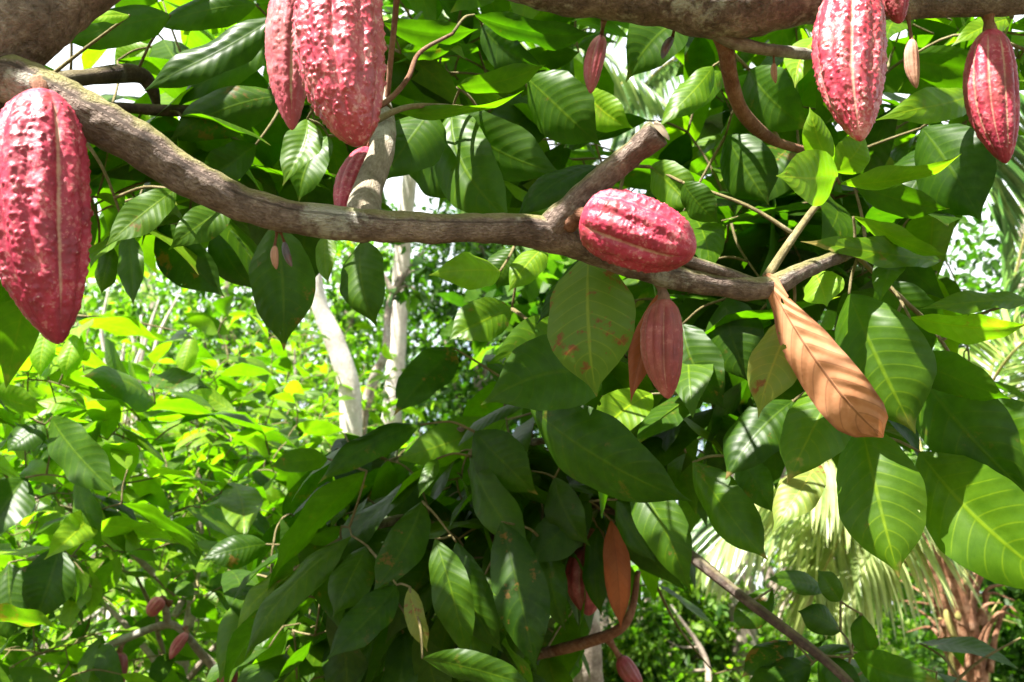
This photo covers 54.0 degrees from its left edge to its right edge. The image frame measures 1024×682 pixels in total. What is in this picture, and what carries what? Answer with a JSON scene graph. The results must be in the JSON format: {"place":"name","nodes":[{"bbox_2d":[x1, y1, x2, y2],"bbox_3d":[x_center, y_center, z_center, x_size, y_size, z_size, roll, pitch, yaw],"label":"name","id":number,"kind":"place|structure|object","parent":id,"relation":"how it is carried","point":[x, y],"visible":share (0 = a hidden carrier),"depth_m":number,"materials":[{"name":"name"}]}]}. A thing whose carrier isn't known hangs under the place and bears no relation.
{"place":"outdoors","nodes":[
{"label":"outdoors","id":0,"kind":"place"},
{"bbox_2d":[0,0,1023,609],"label":"sky","id":1,"kind":"structure","parent":0,"point":[392,187],"materials":[{"name":"white"}]},
{"bbox_2d":[135,617,916,677],"bbox_3d":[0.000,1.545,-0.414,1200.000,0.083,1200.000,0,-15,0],"label":"ground","id":2,"kind":"structure","parent":0,"point":[689,645],"depth_m":50.89,"materials":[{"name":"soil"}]},
{"bbox_2d":[4,331,143,667],"bbox_3d":[-5.772,2.037,12.041,5.154,5.784,5.128,6,-16,-22],"label":"forest tree","id":3,"kind":"object","parent":2,"relation":"on","point":[90,333],"depth_m":12.68,"materials":[{"name":"green plant"}]},
{"bbox_2d":[0,286,206,680],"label":"forest tree","id":4,"kind":"object","parent":2,"relation":"on","point":[98,305],"depth_m":9.43,"materials":[{"name":"green plant"}]},
{"bbox_2d":[83,287,179,672],"bbox_3d":[-2.786,1.543,7.184,0.613,3.948,0.414,0,-15,0],"label":"cane clump","id":5,"kind":"object","parent":2,"relation":"on","point":[140,354],"visible":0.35,"depth_m":7.49,"materials":[{"name":"green plant"}]},
{"bbox_2d":[0,281,266,681],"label":"cocoa sapling","id":6,"kind":"object","parent":2,"relation":"on","point":[61,581],"visible":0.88,"depth_m":2.13,"materials":[{"name":"green plant"}]},
{"bbox_2d":[104,596,216,679],"bbox_3d":[-0.828,0.818,2.500,0.362,0.354,0.174,8,-17,-28],"label":"forked twig","id":7,"kind":"object","parent":6,"relation":"attached to","point":[205,657],"visible":0.81,"depth_m":2.46,"materials":[{"name":"brown wood"}]},
{"bbox_2d":[116,643,127,681],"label":"cocoa pod","id":8,"kind":"object","parent":7,"relation":"hanging from","point":[123,657],"visible":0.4,"depth_m":2.49,"materials":[{"name":"red plant"}]},
{"bbox_2d":[146,595,172,616],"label":"cocoa pod","id":9,"kind":"object","parent":7,"relation":"attached to","point":[155,606],"visible":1,"depth_m":2.43,"materials":[{"name":"red plant"}]},
{"bbox_2d":[169,626,189,658],"bbox_3d":[-0.804,0.729,2.432,0.028,0.077,0.055,-9,-17,30],"label":"cocoa pod","id":10,"kind":"object","parent":7,"relation":"attached to","point":[178,643],"visible":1,"depth_m":2.42,"materials":[{"name":"red plant"}]},
{"bbox_2d":[0,331,269,681],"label":"cocoa sapling","id":11,"kind":"object","parent":2,"relation":"on","point":[98,609],"visible":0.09,"depth_m":5.38,"materials":[{"name":"green plant"}]},
{"bbox_2d":[0,259,293,665],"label":"forest tree","id":12,"kind":"object","parent":2,"relation":"on","point":[126,305],"depth_m":13.14,"materials":[{"name":"green plant"}]},
{"bbox_2d":[0,295,435,681],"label":"cocoa sapling","id":13,"kind":"object","parent":2,"relation":"on","point":[218,460],"visible":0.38,"depth_m":3.08,"materials":[{"name":"green plant"}]},
{"bbox_2d":[0,241,439,681],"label":"forest tree","id":14,"kind":"object","parent":2,"relation":"on","point":[244,300],"visible":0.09,"depth_m":10.10,"materials":[{"name":"green plant"}]},
{"bbox_2d":[42,289,425,681],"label":"cocoa sapling","id":15,"kind":"object","parent":2,"relation":"on","point":[293,350],"visible":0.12,"depth_m":4.96,"materials":[{"name":"green plant"}]},
{"bbox_2d":[153,395,435,675],"bbox_3d":[-0.570,1.383,3.421,1.282,2.420,1.264,-13,-20,40],"label":"cocoa sapling","id":16,"kind":"object","parent":2,"relation":"on","point":[315,442],"visible":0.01,"depth_m":3.42,"materials":[{"name":"green plant"}]},
{"bbox_2d":[214,0,392,436],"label":"pale tree","id":17,"kind":"object","parent":2,"relation":"on","point":[341,359],"visible":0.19,"depth_m":4.56,"materials":[{"name":"white plant"}]},
{"bbox_2d":[205,199,473,630],"bbox_3d":[-2.794,1.649,15.149,5.708,8.175,5.844,0,-15,0],"label":"forest tree","id":18,"kind":"object","parent":2,"relation":"on","point":[341,309],"visible":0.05,"depth_m":14.93,"materials":[{"name":"green plant"}]},
{"bbox_2d":[362,242,445,434],"bbox_3d":[-0.631,1.150,5.341,0.554,3.864,0.562,0,-15,0],"label":"slender tree","id":19,"kind":"object","parent":2,"relation":"on","point":[399,285],"visible":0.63,"depth_m":5.69,"materials":[{"name":"grey plant"}]},
{"bbox_2d":[295,196,690,681],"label":"forest tree","id":20,"kind":"object","parent":2,"relation":"on","point":[456,402],"visible":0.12,"depth_m":8.69,"materials":[{"name":"green plant"}]},
{"bbox_2d":[0,0,1023,588],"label":"cocoa tree","id":21,"kind":"object","parent":2,"relation":"on","point":[796,210],"visible":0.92,"depth_m":1.21,"materials":[{"name":"green plant"}]},
{"bbox_2d":[0,75,93,343],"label":"cocoa pod","id":22,"kind":"object","parent":21,"relation":"hanging from","point":[46,211],"visible":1,"depth_m":0.76,"materials":[{"name":"red plant"}]},
{"bbox_2d":[270,231,278,268],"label":"cocoa pod","id":23,"kind":"object","parent":21,"relation":"hanging from","point":[274,255],"visible":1,"depth_m":0.87,"materials":[{"name":"brown plant"}]},
{"bbox_2d":[265,0,305,129],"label":"cocoa pod","id":24,"kind":"object","parent":21,"relation":"hanging from","point":[287,89],"visible":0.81,"depth_m":0.92,"materials":[{"name":"red plant"}]},
{"bbox_2d":[279,232,291,266],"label":"cocoa pod","id":25,"kind":"object","parent":21,"relation":"hanging from","point":[286,254],"visible":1,"depth_m":0.87,"materials":[{"name":"brown plant"}]},
{"bbox_2d":[291,0,386,146],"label":"cocoa pod","id":26,"kind":"object","parent":21,"relation":"hanging from","point":[339,47],"visible":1,"depth_m":0.83,"materials":[{"name":"red plant"}]},
{"bbox_2d":[333,139,369,206],"bbox_3d":[-0.165,-0.173,1.074,0.045,0.122,0.081,0,-15,0],"label":"cocoa pod","id":27,"kind":"object","parent":21,"relation":"hanging from","point":[348,172],"visible":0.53,"depth_m":1.05,"materials":[{"name":"red plant"}]},
{"bbox_2d":[583,20,606,93],"bbox_3d":[0.100,-0.343,1.183,0.029,0.083,0.081,0,-15,0],"label":"cocoa pod","id":28,"kind":"object","parent":21,"relation":"hanging from","point":[594,59],"visible":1,"depth_m":1.20,"materials":[{"name":"red plant"}]},
{"bbox_2d":[564,189,696,272],"bbox_3d":[0.103,-0.097,0.893,0.116,0.079,0.072,0,-15,0],"label":"cocoa pod","id":29,"kind":"object","parent":21,"relation":"hanging from","point":[627,229],"visible":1,"depth_m":0.87,"materials":[{"name":"red plant"}]},
{"bbox_2d":[640,284,682,398],"bbox_3d":[0.146,-0.003,0.980,0.042,0.118,0.042,0,-15,0],"label":"cocoa pod","id":30,"kind":"object","parent":21,"relation":"hanging from","point":[661,338],"visible":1,"depth_m":0.96,"materials":[{"name":"red plant"}]},
{"bbox_2d":[661,30,674,58],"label":"cocoa pod","id":31,"kind":"object","parent":21,"relation":"hanging from","point":[667,45],"visible":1,"depth_m":1.15,"materials":[{"name":"brown plant"}]},
{"bbox_2d":[771,55,776,82],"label":"cocoa pod","id":32,"kind":"object","parent":21,"relation":"hanging from","point":[774,71],"visible":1,"depth_m":1.16,"materials":[{"name":"brown plant"}]},
{"bbox_2d":[811,0,887,141],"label":"cocoa pod","id":33,"kind":"object","parent":21,"relation":"hanging from","point":[849,46],"visible":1,"depth_m":1.02,"materials":[{"name":"red plant"}]},
{"bbox_2d":[882,0,909,23],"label":"cocoa pod","id":34,"kind":"object","parent":21,"relation":"hanging from","point":[896,11],"visible":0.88,"depth_m":1.08,"materials":[{"name":"red plant"}]},
{"bbox_2d":[903,14,919,87],"bbox_3d":[0.460,-0.334,1.159,0.017,0.091,0.018,0,-15,0],"label":"cocoa pod","id":35,"kind":"object","parent":21,"relation":"hanging from","point":[911,62],"visible":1,"depth_m":1.15,"materials":[{"name":"beige plant"}]},
{"bbox_2d":[962,13,1020,162],"bbox_3d":[0.567,-0.301,1.190,0.061,0.193,0.062,0,-15,0],"label":"cocoa pod","id":36,"kind":"object","parent":21,"relation":"hanging from","point":[991,92],"visible":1,"depth_m":1.17,"materials":[{"name":"red plant"}]},
{"bbox_2d":[25,541,1003,661],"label":"distant forest","id":37,"kind":"object","parent":2,"relation":"on","point":[635,569],"depth_m":29.34,"materials":[{"name":"green plant"}]},
{"bbox_2d":[381,0,666,455],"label":"coconut palm","id":38,"kind":"object","parent":2,"relation":"on","point":[642,94],"visible":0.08,"depth_m":7.93,"materials":[{"name":"white plant"}]},
{"bbox_2d":[436,247,676,681],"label":"pale tree","id":39,"kind":"object","parent":2,"relation":"on","point":[529,300],"visible":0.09,"depth_m":3.75,"materials":[{"name":"green plant"}]},
{"bbox_2d":[418,189,784,630],"bbox_3d":[1.110,1.415,14.014,5.072,8.040,5.777,0,-15,0],"label":"forest tree","id":40,"kind":"object","parent":2,"relation":"on","point":[696,411],"visible":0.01,"depth_m":13.32,"materials":[{"name":"green plant"}]},
{"bbox_2d":[202,347,1023,681],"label":"cocoa tree","id":41,"kind":"object","parent":2,"relation":"on","point":[382,557],"visible":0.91,"depth_m":1.59,"materials":[{"name":"green plant"}]},
{"bbox_2d":[217,671,237,681],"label":"cocoa pod","id":42,"kind":"object","parent":41,"relation":"hanging from","point":[235,678],"visible":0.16,"depth_m":2.28,"materials":[{"name":"red plant"}]},
{"bbox_2d":[565,527,596,615],"bbox_3d":[0.128,0.402,1.754,0.072,0.151,0.074,0,-15,0],"label":"cocoa pod","id":43,"kind":"object","parent":41,"relation":"hanging from","point":[576,586],"visible":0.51,"depth_m":1.73,"materials":[{"name":"red plant"}]},
{"bbox_2d":[605,639,642,681],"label":"cocoa pod","id":44,"kind":"object","parent":41,"relation":"hanging from","point":[627,669],"visible":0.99,"depth_m":1.76,"materials":[{"name":"red plant"}]},
{"bbox_2d":[602,587,711,681],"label":"forest tree","id":45,"kind":"object","parent":2,"relation":"on","point":[644,654],"visible":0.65,"depth_m":7.74,"materials":[{"name":"green plant"}]},
{"bbox_2d":[525,25,812,681],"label":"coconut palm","id":46,"kind":"object","parent":2,"relation":"on","point":[659,78],"visible":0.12,"depth_m":8.47,"materials":[{"name":"green plant"}]},
{"bbox_2d":[602,544,828,681],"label":"forest tree","id":47,"kind":"object","parent":2,"relation":"on","point":[708,607],"visible":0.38,"depth_m":8.52,"materials":[{"name":"green plant"}]},
{"bbox_2d":[676,176,945,631],"bbox_3d":[4.141,1.246,14.735,5.125,8.749,6.535,0,-15,0],"label":"forest tree","id":48,"kind":"object","parent":2,"relation":"on","point":[770,583],"depth_m":14.33,"materials":[{"name":"green plant"}]},
{"bbox_2d":[647,164,1023,681],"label":"forest tree","id":49,"kind":"object","parent":2,"relation":"on","point":[992,266],"visible":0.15,"depth_m":8.45,"materials":[{"name":"green plant"}]},
{"bbox_2d":[759,565,946,681],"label":"forest tree","id":50,"kind":"object","parent":2,"relation":"on","point":[905,649],"visible":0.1,"depth_m":11.45,"materials":[{"name":"green plant"}]},
{"bbox_2d":[691,92,1023,681],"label":"coconut palm","id":51,"kind":"object","parent":2,"relation":"on","point":[817,535],"visible":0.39,"depth_m":4.41,"materials":[{"name":"green plant"}]},
{"bbox_2d":[771,347,1022,678],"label":"forest tree","id":52,"kind":"object","parent":2,"relation":"on","point":[923,444],"visible":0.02,"depth_m":13.79,"materials":[{"name":"green plant"}]},
{"bbox_2d":[894,578,1023,681],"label":"forest tree","id":53,"kind":"object","parent":2,"relation":"on","point":[1008,632],"visible":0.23,"depth_m":7.25,"materials":[{"name":"green plant"}]}
]}

